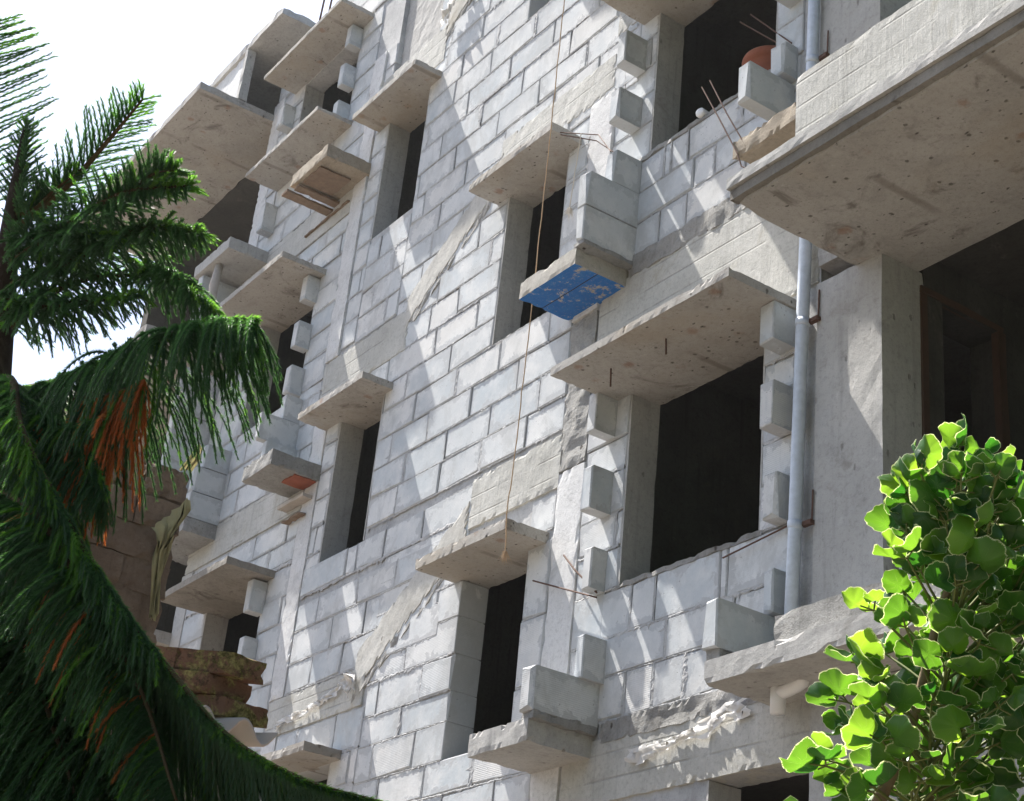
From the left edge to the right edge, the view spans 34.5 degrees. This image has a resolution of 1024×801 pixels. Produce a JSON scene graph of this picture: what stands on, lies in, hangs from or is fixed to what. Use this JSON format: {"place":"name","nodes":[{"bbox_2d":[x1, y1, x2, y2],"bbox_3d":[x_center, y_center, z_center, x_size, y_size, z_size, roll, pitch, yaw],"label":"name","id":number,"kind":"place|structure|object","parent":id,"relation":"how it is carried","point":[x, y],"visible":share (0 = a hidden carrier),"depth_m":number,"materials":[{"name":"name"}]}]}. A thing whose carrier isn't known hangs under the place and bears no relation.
{"place":"outdoors","nodes":[
{"label":"outdoors","id":0,"kind":"place"},
{"bbox_2d":[6,455,188,644],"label":"brown wall","id":1,"kind":"structure","parent":0,"point":[123,557],"depth_m":9.83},
{"bbox_2d":[149,498,190,620],"bbox_3d":[-2.081,0.923,9.837,0.200,0.801,0.094,22,-31,-28],"label":"tarpaulin","id":2,"kind":"object","parent":1,"relation":"hanging from","point":[165,529],"visible":1,"depth_m":9.84,"materials":[{"name":"fabric"}]},
{"bbox_2d":[0,0,337,399],"label":"sky","id":3,"kind":"structure","parent":0,"point":[172,46],"materials":[{"name":"white"}]},
{"bbox_2d":[64,645,277,800],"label":"brick wall","id":4,"kind":"structure","parent":0,"point":[214,680],"depth_m":4.37,"materials":[{"name":"brick"}]},
{"bbox_2d":[179,445,201,470],"bbox_3d":[-1.993,0.364,10.261,0.113,0.188,0.058,1,-27,11],"label":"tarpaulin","id":5,"kind":"object","parent":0,"point":[193,463],"visible":0.49,"depth_m":10.25,"materials":[{"name":"beige fabric"}]},
{"label":"ground","id":6,"kind":"structure","parent":0,"visible":0},
{"bbox_2d":[0,11,388,800],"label":"norfolk pine","id":7,"kind":"object","parent":6,"relation":"on","point":[102,711],"visible":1,"depth_m":3.27,"materials":[{"name":"green plant"}]},
{"bbox_2d":[64,0,1023,800],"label":"apartment building","id":8,"kind":"structure","parent":6,"relation":"on","point":[372,178],"depth_m":11.04,"materials":[{"name":"concrete"}]},
{"bbox_2d":[209,263,223,312],"bbox_3d":[-3.038,-1.024,16.676,0.099,0.837,0.111,22,-31,-28],"label":"timber prop","id":9,"kind":"object","parent":8,"relation":"on","point":[215,281],"visible":0.49,"depth_m":16.74,"materials":[{"name":"grey wood"}]},
{"bbox_2d":[274,672,354,730],"bbox_3d":[-1.511,2.285,12.473,0.043,0.246,1.191,22,-31,-28],"label":"plastic sheet","id":10,"kind":"object","parent":8,"relation":"attached to","point":[295,715],"visible":0.93,"depth_m":12.48,"materials":[{"name":"white plastic"}]},
{"bbox_2d":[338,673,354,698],"bbox_3d":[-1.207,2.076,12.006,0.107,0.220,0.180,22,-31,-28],"label":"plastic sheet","id":11,"kind":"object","parent":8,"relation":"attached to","point":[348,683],"visible":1,"depth_m":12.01,"materials":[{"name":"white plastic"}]},
{"bbox_2d":[440,0,454,25],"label":"plastic sheet","id":12,"kind":"object","parent":8,"relation":"attached to","point":[445,14],"visible":1,"depth_m":14.76,"materials":[{"name":"white plastic"}]},
{"bbox_2d":[496,0,564,564],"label":"rope","id":13,"kind":"object","parent":8,"relation":"hanging from","point":[504,553],"visible":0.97,"depth_m":10.99,"materials":[{"name":"brown fabric"}]},
{"bbox_2d":[563,133,581,220],"bbox_3d":[0.425,-1.533,11.404,0.103,0.709,0.110,-15,-34,36],"label":"string","id":14,"kind":"object","parent":8,"relation":"hanging from","point":[569,210],"visible":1,"depth_m":11.32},
{"bbox_2d":[624,698,750,764],"bbox_3d":[0.914,1.748,8.696,0.043,0.234,1.022,22,-31,-28],"label":"plastic sheet","id":15,"kind":"object","parent":8,"relation":"attached to","point":[643,752],"visible":0.98,"depth_m":8.62,"materials":[{"name":"white plastic"}]},
{"bbox_2d":[696,108,708,117],"bbox_3d":[1.259,-1.850,10.722,0.134,0.068,0.068,25,-32,-33],"label":"pipe offcut","id":16,"kind":"object","parent":8,"relation":"on","point":[701,112],"visible":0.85,"depth_m":10.68,"materials":[{"name":"white plastic"}]},
{"bbox_2d":[742,45,775,69],"bbox_3d":[1.632,-2.014,10.485,0.350,0.345,0.350,22,-31,-28],"label":"terracotta pot","id":17,"kind":"object","parent":8,"relation":"on","point":[760,56],"visible":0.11,"depth_m":10.41,"materials":[{"name":"orange ceramic"}]},
{"bbox_2d":[770,680,808,715],"bbox_3d":[1.331,1.393,7.875,0.076,0.180,0.249,22,-31,-28],"label":"waste pipe","id":18,"kind":"object","parent":8,"relation":"attached to","point":[779,695],"visible":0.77,"depth_m":7.88,"materials":[{"name":"white plastic"}]},
{"bbox_2d":[784,0,829,613],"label":"drainpipe","id":19,"kind":"object","parent":8,"relation":"attached to","point":[796,524],"visible":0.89,"depth_m":8.76,"materials":[{"name":"grey plastic"}]},
{"bbox_2d":[779,413,1023,800],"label":"aralia shrub","id":20,"kind":"object","parent":6,"relation":"on","point":[958,546],"visible":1,"depth_m":2.84,"materials":[{"name":"green plant"}]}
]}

